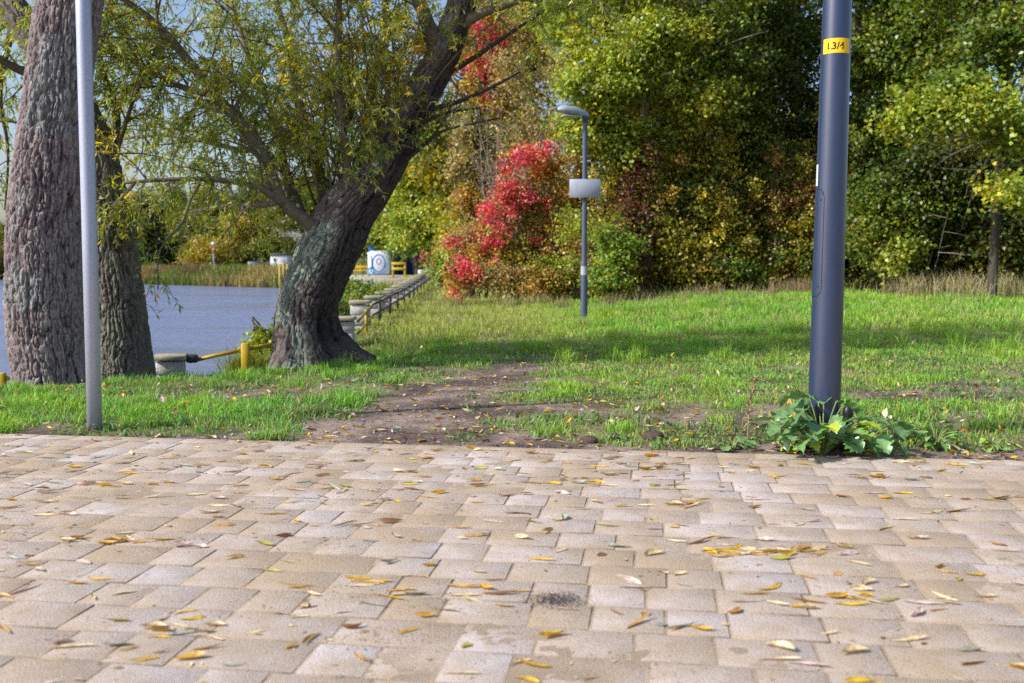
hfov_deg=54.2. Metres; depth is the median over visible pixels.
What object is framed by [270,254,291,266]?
white hut
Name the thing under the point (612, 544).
fallen leaf
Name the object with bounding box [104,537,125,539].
fallen leaf
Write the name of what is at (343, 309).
bank bush
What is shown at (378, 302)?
dark railing
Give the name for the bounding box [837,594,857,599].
fallen leaf
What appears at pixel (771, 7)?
wood tree
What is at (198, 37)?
sky
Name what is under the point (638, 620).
fallen leaf
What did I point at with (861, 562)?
fallen leaf
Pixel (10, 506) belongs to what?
fallen leaf
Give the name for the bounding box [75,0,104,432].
metal pole
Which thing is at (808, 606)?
fallen leaf
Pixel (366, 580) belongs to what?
fallen leaf
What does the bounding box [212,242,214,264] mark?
shore lamp
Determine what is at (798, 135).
undergrowth bush
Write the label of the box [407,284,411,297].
dark railing
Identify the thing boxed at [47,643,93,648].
fallen leaf
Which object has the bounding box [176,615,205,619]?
fallen leaf
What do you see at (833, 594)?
fallen leaf
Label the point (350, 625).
fallen leaf
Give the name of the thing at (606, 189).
undergrowth bush
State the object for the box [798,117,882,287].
undergrowth bush
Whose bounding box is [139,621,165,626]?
fallen leaf
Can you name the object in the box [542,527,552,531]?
fallen leaf
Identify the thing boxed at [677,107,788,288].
undergrowth bush
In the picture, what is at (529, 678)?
fallen leaf
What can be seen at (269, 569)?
fallen leaf
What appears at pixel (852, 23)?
wood tree
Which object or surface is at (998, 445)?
weed
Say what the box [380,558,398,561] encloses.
fallen leaf
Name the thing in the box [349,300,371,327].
granite pillar
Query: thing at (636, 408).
lawn litter
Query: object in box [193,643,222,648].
fallen leaf
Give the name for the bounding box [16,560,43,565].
fallen leaf
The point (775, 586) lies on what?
fallen leaf
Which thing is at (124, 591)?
fallen leaf
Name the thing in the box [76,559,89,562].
fallen leaf
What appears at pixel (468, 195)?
creeper tree
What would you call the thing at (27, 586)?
fallen leaf
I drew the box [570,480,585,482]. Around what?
fallen leaf
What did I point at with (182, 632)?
fallen leaf
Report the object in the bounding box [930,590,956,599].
fallen leaf
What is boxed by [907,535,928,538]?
fallen leaf
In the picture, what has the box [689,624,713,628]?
fallen leaf
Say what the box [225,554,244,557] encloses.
fallen leaf
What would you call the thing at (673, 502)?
fallen leaf
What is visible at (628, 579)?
fallen leaf
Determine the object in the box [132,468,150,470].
fallen leaf
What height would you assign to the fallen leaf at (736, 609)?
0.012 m
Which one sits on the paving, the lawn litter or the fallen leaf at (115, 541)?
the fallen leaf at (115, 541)
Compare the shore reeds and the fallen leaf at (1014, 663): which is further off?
the shore reeds
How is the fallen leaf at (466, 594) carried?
on the paving
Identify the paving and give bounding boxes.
[0,434,1023,682]
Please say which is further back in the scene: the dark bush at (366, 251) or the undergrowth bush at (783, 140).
the dark bush at (366, 251)
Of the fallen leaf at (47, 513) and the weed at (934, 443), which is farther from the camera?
the weed at (934, 443)
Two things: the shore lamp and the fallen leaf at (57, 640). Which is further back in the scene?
the shore lamp
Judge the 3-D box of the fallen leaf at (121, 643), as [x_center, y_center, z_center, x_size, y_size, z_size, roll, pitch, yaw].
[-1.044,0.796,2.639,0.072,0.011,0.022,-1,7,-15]
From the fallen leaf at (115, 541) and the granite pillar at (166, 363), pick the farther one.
the granite pillar at (166, 363)
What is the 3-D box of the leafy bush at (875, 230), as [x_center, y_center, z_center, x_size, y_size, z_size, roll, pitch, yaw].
[7.873,-2.305,21.285,3.065,2.945,2.130,0,4,0]
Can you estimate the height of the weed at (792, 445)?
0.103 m
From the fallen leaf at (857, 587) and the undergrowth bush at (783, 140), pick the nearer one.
the fallen leaf at (857, 587)
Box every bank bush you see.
[236,316,273,359]
[338,291,377,319]
[343,274,391,301]
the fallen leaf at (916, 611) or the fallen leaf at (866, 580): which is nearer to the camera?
the fallen leaf at (916, 611)
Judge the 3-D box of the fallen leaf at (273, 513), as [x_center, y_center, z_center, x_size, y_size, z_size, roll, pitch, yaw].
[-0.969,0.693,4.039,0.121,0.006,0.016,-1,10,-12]
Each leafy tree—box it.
[362,99,431,274]
[372,104,514,289]
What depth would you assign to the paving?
3.36 m
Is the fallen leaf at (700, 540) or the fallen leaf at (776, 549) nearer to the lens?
the fallen leaf at (776, 549)
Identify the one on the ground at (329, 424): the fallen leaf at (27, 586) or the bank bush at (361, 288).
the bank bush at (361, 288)
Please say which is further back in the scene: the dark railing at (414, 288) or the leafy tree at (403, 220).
the leafy tree at (403, 220)
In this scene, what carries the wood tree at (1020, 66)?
on the ground at (329, 424)
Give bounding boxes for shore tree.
[0,219,4,279]
[129,184,184,265]
[135,183,200,267]
[157,184,243,265]
[173,207,271,266]
[197,175,296,266]
[212,179,300,266]
[253,174,317,257]
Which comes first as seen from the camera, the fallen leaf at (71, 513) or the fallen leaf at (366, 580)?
the fallen leaf at (366, 580)
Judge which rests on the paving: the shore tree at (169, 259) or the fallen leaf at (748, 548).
the fallen leaf at (748, 548)
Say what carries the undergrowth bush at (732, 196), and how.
on the ground at (329, 424)
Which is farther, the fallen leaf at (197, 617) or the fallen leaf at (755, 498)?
the fallen leaf at (755, 498)
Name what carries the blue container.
on the concrete quay
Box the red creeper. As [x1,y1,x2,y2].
[405,120,608,303]
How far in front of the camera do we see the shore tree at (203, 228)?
98.44 m
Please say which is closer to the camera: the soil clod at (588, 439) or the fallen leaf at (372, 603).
the fallen leaf at (372, 603)
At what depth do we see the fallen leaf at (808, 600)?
2.98 m
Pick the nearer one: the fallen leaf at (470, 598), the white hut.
the fallen leaf at (470, 598)
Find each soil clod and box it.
[578,435,597,443]
[608,433,620,438]
[641,431,664,440]
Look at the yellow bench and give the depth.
54.01 m
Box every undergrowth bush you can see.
[578,110,654,289]
[623,110,686,293]
[655,114,762,288]
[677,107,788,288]
[737,107,812,285]
[773,111,861,283]
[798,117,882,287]
[861,99,974,284]
[897,122,985,285]
[949,105,1022,286]
[977,91,1023,289]
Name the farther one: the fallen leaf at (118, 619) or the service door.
the service door
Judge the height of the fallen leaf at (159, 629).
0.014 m
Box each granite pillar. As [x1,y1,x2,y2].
[154,353,187,377]
[339,316,356,340]
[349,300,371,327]
[364,295,383,318]
[375,291,392,312]
[384,288,399,306]
[392,285,405,300]
[398,282,410,298]
[403,280,414,294]
[408,278,418,291]
[411,276,421,287]
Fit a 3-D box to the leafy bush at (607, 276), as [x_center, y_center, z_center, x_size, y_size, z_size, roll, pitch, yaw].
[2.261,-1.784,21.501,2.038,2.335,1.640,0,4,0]
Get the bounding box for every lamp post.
[556,105,600,319]
[792,0,852,450]
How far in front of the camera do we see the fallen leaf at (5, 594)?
3.04 m
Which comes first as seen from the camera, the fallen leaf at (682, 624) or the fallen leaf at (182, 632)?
the fallen leaf at (182, 632)
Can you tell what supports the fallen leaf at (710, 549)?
on the paving
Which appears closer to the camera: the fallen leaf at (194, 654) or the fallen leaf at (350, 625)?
the fallen leaf at (194, 654)
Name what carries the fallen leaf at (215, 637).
on the paving
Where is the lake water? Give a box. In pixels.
[0,280,279,386]
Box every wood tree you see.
[376,0,566,285]
[445,0,690,274]
[569,3,705,223]
[660,0,815,235]
[761,0,854,244]
[786,0,922,282]
[851,2,990,277]
[882,47,1023,133]
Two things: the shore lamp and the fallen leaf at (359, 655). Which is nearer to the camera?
the fallen leaf at (359, 655)
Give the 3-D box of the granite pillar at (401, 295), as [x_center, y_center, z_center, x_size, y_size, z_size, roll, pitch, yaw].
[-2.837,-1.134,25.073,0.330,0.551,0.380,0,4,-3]
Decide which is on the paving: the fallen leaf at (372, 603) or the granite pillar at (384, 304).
the fallen leaf at (372, 603)
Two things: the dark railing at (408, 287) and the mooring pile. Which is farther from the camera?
the mooring pile
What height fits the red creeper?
4.403 m
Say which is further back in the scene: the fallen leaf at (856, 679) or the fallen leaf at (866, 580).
the fallen leaf at (866, 580)
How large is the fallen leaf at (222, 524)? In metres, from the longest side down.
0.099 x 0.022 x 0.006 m
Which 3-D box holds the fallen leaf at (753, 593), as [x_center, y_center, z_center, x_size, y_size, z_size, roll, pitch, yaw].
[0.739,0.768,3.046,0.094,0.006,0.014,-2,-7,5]
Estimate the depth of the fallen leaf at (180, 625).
2.79 m
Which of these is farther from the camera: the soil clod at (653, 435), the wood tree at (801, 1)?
the wood tree at (801, 1)
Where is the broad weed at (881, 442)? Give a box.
[806,419,913,455]
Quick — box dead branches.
[846,213,965,288]
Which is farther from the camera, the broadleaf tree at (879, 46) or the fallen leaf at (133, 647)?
the broadleaf tree at (879, 46)
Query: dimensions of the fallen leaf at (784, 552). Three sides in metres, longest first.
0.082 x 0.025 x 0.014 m
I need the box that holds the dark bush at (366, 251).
[359,243,434,273]
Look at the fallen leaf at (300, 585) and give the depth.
3.12 m
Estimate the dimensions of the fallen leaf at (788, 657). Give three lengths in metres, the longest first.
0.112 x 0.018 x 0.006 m
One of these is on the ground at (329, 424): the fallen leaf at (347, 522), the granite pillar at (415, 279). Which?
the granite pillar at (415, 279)
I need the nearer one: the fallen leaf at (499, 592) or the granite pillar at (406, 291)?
the fallen leaf at (499, 592)
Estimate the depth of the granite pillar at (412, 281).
29.47 m
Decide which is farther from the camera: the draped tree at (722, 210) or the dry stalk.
the draped tree at (722, 210)
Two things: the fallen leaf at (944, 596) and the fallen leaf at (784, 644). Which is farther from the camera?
the fallen leaf at (944, 596)
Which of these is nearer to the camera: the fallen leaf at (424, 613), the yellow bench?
the fallen leaf at (424, 613)
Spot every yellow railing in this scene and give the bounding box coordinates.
[0,373,10,386]
[186,343,271,370]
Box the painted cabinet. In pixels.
[367,246,390,274]
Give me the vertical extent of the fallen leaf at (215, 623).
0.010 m
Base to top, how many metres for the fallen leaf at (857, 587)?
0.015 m
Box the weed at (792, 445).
[768,437,805,451]
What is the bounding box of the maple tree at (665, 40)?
[508,0,786,292]
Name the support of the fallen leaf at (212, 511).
on the paving
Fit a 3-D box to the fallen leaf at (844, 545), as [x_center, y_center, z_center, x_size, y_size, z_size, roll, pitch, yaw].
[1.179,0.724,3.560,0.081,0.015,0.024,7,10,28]
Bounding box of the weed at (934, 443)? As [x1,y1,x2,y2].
[897,422,975,450]
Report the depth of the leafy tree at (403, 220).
34.42 m
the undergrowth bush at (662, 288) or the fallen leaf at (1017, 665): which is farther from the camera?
the undergrowth bush at (662, 288)
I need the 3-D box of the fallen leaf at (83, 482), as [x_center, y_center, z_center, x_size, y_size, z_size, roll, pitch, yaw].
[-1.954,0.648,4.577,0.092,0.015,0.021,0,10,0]
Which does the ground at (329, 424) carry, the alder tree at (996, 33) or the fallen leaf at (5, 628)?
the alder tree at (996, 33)
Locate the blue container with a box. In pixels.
[393,251,413,274]
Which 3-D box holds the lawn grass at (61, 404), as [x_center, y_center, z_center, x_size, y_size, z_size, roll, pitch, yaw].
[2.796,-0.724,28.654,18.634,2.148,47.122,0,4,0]
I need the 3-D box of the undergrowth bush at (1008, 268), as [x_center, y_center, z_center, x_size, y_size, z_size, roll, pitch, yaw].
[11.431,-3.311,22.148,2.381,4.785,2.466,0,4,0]
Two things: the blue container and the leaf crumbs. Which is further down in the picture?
the leaf crumbs
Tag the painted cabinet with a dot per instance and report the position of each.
(378, 264)
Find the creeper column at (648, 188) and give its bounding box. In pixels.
[604,133,685,294]
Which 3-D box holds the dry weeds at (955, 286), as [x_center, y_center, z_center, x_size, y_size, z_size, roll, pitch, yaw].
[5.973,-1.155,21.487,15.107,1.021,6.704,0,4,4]
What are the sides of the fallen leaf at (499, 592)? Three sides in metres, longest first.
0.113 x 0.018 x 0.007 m
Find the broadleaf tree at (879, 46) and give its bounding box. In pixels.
[758,0,1023,290]
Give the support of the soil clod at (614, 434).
on the ground at (329, 424)
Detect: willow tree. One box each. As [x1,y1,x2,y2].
[0,0,222,380]
[0,0,645,369]
[3,0,103,385]
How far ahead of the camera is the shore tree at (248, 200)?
100.11 m
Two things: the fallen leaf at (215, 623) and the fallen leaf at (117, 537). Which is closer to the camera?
the fallen leaf at (215, 623)
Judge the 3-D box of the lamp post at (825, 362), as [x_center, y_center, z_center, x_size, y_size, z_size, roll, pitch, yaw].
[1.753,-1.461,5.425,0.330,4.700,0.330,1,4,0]
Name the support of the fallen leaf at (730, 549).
on the paving
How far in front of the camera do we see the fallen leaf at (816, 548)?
3.54 m
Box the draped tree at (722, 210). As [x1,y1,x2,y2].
[564,0,864,292]
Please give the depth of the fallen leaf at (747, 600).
2.98 m
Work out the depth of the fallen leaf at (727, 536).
3.69 m
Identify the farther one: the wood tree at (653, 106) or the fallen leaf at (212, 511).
the wood tree at (653, 106)
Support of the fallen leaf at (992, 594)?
on the paving
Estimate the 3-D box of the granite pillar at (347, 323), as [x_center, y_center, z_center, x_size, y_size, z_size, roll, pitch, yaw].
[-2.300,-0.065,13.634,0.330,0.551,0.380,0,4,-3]
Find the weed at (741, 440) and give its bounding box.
[709,433,756,450]
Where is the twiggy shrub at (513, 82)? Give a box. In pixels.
[450,4,597,298]
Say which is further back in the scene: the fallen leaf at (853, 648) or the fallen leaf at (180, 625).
the fallen leaf at (180, 625)
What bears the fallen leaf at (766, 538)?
on the paving
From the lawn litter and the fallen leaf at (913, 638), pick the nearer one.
the fallen leaf at (913, 638)
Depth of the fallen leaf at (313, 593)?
3.04 m
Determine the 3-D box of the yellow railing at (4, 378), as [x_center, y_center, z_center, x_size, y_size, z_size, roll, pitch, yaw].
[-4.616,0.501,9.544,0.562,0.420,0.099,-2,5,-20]
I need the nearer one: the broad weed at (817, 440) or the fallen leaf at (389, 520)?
the fallen leaf at (389, 520)
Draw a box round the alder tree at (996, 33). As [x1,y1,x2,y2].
[859,0,1023,298]
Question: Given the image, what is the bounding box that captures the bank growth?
[201,279,400,372]
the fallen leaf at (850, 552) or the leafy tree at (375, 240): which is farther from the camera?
the leafy tree at (375, 240)
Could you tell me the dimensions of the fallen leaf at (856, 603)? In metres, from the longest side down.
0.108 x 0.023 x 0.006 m
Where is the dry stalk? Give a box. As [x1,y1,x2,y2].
[744,373,764,439]
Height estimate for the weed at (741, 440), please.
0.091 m
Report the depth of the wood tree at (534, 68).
30.23 m
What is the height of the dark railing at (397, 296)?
0.426 m
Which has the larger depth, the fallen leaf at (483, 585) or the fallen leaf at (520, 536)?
the fallen leaf at (520, 536)
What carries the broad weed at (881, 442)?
on the ground at (329, 424)
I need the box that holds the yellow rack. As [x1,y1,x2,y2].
[391,262,405,277]
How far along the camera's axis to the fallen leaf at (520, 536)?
3.69 m
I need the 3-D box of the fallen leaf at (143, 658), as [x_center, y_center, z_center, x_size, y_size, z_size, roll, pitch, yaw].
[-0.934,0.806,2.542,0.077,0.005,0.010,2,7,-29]
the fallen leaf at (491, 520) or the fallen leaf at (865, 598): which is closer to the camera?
the fallen leaf at (865, 598)
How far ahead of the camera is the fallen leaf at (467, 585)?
3.12 m
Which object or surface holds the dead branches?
on the ground at (329, 424)
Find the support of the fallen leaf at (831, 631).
on the paving
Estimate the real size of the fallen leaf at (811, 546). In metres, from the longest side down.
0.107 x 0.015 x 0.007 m
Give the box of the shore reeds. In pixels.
[141,256,392,287]
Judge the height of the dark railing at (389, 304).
0.431 m
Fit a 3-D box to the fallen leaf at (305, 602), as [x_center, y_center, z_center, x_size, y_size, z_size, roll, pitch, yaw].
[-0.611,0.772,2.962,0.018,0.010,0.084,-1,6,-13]
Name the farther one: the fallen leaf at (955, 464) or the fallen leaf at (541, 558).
the fallen leaf at (955, 464)
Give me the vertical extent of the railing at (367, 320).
0.467 m
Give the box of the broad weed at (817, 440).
[744,391,893,457]
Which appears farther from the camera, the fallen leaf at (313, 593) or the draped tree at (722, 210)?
the draped tree at (722, 210)
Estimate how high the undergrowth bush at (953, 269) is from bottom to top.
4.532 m
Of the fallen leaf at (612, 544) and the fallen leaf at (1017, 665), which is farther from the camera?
the fallen leaf at (612, 544)
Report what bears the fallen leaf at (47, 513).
on the paving
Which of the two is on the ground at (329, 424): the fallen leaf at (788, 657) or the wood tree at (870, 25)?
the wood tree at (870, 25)
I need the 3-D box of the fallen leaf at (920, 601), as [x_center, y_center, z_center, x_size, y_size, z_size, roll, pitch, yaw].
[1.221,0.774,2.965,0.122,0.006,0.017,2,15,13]
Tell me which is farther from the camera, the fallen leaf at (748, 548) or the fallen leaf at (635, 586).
the fallen leaf at (748, 548)
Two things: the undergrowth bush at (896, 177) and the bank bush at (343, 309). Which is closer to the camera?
the bank bush at (343, 309)
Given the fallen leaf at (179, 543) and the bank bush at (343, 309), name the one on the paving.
the fallen leaf at (179, 543)
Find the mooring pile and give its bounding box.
[279,263,287,291]
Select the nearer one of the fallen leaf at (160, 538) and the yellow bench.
the fallen leaf at (160, 538)
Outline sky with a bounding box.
[0,0,1023,266]
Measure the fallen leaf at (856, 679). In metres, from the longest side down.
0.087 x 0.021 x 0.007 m
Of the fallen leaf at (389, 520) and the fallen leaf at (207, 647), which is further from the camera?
the fallen leaf at (389, 520)
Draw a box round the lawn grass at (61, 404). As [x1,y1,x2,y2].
[0,275,1023,459]
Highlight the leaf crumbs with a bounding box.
[0,434,1023,682]
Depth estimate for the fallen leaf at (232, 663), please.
2.51 m
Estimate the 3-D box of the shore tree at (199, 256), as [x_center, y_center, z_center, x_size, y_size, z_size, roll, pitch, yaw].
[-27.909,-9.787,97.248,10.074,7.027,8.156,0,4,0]
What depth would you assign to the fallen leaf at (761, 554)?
3.47 m
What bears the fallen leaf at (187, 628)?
on the paving
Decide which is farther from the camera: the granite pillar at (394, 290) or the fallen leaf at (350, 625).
the granite pillar at (394, 290)
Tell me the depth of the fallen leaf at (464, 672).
2.46 m
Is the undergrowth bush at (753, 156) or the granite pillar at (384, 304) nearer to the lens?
the granite pillar at (384, 304)
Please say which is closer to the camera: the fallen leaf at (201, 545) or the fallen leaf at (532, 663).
the fallen leaf at (532, 663)
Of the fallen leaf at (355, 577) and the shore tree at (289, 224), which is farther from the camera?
the shore tree at (289, 224)
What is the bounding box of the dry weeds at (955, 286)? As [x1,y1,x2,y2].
[444,267,1023,313]
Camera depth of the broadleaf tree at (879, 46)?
22.26 m
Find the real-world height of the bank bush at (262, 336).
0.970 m
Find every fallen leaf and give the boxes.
[0,504,23,507]
[0,592,13,597]
[0,625,9,631]
[10,581,37,593]
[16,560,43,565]
[35,512,58,514]
[44,638,71,642]
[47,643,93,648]
[57,511,76,514]
[59,537,75,540]
[76,481,94,484]
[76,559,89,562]
[102,537,131,544]
[102,641,129,644]
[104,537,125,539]
[107,618,128,620]
[109,535,127,540]
[109,590,137,592]
[118,646,138,649]
[130,656,159,660]
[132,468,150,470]
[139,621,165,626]
[145,627,170,630]
[148,538,170,539]
[165,627,199,635]
[166,622,188,627]
[171,541,193,545]
[171,651,205,658]
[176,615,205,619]
[185,627,212,630]
[190,544,206,546]
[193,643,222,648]
[200,510,224,512]
[204,621,224,624]
[204,633,222,639]
[209,523,234,526]
[222,663,244,664]
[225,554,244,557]
[244,626,268,633]
[255,540,272,544]
[260,512,285,513]
[263,568,281,570]
[279,582,314,587]
[302,632,319,642]
[303,597,308,605]
[307,591,319,595]
[335,520,357,525]
[341,622,362,627]
[344,575,371,578]
[351,579,384,582]
[352,582,380,585]
[354,652,373,661]
[360,601,386,605]
[378,518,402,522]
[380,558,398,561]
[396,626,419,633]
[404,592,426,594]
[416,612,434,615]
[443,583,480,586]
[448,671,478,672]
[450,593,479,594]
[460,594,481,601]
[463,533,486,535]
[480,582,492,587]
[482,590,516,593]
[483,519,501,521]
[514,534,528,537]
[515,676,538,681]
[517,657,551,666]
[529,557,553,559]
[539,629,566,635]
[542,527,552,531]
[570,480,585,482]
[606,543,631,546]
[615,574,641,583]
[618,585,651,587]
[627,612,650,628]
[644,548,662,555]
[664,500,682,504]
[666,621,697,627]
[685,537,707,544]
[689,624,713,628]
[704,547,717,553]
[714,535,739,536]
[715,548,740,550]
[720,552,744,555]
[726,607,740,612]
[731,599,762,601]
[735,546,755,550]
[741,593,765,594]
[745,497,767,499]
[746,550,768,555]
[755,536,773,539]
[756,582,780,588]
[759,656,800,659]
[763,641,794,648]
[765,548,784,550]
[767,600,788,603]
[769,552,791,558]
[776,549,795,554]
[786,661,830,665]
[789,596,827,603]
[794,603,818,608]
[799,545,826,548]
[808,545,825,550]
[821,629,836,633]
[825,591,848,596]
[832,541,854,547]
[835,599,869,604]
[836,550,857,554]
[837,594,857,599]
[841,644,866,652]
[843,676,872,681]
[844,559,870,564]
[849,584,872,589]
[851,596,878,601]
[862,577,875,583]
[878,597,899,599]
[890,635,925,640]
[902,599,945,603]
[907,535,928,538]
[910,606,922,615]
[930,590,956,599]
[943,463,965,464]
[959,647,982,650]
[973,593,995,595]
[989,540,1006,545]
[1004,663,1023,666]
[1007,663,1023,668]
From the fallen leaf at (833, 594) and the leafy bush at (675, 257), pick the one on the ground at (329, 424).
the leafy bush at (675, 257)
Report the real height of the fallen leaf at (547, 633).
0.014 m
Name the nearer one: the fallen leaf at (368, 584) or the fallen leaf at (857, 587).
the fallen leaf at (857, 587)
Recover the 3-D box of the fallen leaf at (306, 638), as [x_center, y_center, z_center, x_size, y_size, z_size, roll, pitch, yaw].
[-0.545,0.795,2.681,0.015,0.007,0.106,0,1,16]
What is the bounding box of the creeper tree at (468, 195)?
[401,0,578,295]
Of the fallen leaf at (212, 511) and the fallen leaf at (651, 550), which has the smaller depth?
the fallen leaf at (651, 550)
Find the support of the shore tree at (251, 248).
on the ground at (329, 424)
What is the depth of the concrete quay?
51.19 m
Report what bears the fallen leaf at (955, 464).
on the paving
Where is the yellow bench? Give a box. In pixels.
[353,266,367,270]
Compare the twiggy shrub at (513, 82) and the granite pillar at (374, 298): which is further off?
the twiggy shrub at (513, 82)
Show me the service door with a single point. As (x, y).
(819, 197)
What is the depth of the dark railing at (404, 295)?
23.91 m
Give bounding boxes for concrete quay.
[349,275,412,285]
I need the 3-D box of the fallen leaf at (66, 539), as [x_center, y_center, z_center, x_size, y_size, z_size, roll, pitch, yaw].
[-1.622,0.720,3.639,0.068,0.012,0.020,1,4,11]
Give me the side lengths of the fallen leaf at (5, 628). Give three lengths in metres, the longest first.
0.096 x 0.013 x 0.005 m
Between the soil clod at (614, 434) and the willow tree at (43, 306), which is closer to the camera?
the soil clod at (614, 434)
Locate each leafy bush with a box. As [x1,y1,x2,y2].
[569,204,662,302]
[632,166,786,291]
[810,166,956,292]
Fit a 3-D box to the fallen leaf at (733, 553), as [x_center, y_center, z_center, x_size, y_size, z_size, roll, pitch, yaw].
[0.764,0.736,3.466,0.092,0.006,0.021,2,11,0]
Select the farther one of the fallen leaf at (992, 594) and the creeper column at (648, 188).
the creeper column at (648, 188)
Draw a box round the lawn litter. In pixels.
[0,326,1023,458]
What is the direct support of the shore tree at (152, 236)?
on the ground at (329, 424)
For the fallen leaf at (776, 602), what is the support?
on the paving
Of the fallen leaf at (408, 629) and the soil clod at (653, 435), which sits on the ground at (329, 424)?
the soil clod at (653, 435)
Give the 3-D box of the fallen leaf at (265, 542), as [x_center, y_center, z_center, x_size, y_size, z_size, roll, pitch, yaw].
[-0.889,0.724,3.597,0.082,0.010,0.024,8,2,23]
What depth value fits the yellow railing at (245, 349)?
10.76 m
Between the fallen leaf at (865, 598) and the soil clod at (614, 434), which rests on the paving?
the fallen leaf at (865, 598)
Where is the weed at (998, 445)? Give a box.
[979,437,1012,452]
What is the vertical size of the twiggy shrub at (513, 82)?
7.889 m
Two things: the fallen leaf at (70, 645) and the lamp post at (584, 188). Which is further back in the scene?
the lamp post at (584, 188)
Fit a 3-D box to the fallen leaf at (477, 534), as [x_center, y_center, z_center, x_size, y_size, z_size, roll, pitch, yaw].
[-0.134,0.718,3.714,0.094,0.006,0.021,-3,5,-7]
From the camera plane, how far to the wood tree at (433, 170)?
33.12 m
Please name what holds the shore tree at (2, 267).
on the ground at (329, 424)
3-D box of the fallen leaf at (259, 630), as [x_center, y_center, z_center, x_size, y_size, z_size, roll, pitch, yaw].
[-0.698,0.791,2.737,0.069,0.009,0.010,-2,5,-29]
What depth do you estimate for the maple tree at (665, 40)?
21.29 m
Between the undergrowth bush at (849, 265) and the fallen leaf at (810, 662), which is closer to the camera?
the fallen leaf at (810, 662)
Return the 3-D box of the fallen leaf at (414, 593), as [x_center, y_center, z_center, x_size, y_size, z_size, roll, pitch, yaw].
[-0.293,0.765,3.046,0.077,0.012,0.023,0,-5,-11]
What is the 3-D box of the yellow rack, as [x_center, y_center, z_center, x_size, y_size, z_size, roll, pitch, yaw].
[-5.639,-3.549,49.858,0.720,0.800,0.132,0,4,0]
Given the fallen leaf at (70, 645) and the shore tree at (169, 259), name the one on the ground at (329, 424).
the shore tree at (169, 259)
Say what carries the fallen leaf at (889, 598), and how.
on the paving
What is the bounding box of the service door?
[812,189,823,295]
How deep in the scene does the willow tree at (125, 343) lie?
9.73 m
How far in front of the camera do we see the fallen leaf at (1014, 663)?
2.51 m
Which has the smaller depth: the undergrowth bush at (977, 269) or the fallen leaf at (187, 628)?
the fallen leaf at (187, 628)
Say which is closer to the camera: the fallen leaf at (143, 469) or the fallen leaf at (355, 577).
the fallen leaf at (355, 577)
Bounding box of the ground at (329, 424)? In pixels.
[0,265,1023,459]
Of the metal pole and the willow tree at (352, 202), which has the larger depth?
the willow tree at (352, 202)
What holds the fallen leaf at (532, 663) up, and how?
on the paving
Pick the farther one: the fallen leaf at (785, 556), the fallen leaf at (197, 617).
the fallen leaf at (785, 556)
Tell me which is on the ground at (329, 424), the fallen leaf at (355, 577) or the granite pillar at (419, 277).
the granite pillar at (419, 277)
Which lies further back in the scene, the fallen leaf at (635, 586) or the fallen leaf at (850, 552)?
the fallen leaf at (850, 552)
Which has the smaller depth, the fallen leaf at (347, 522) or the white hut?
the fallen leaf at (347, 522)
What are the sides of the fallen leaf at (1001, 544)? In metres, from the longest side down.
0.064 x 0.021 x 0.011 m
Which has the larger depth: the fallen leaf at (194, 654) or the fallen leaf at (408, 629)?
the fallen leaf at (408, 629)
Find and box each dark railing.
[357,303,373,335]
[374,298,385,321]
[385,294,394,314]
[394,291,401,307]
[401,287,406,303]
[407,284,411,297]
[412,282,415,295]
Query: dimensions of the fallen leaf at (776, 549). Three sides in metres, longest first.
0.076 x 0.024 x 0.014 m
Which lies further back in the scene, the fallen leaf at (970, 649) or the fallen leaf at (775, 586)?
the fallen leaf at (775, 586)
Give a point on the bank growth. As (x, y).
(261, 361)

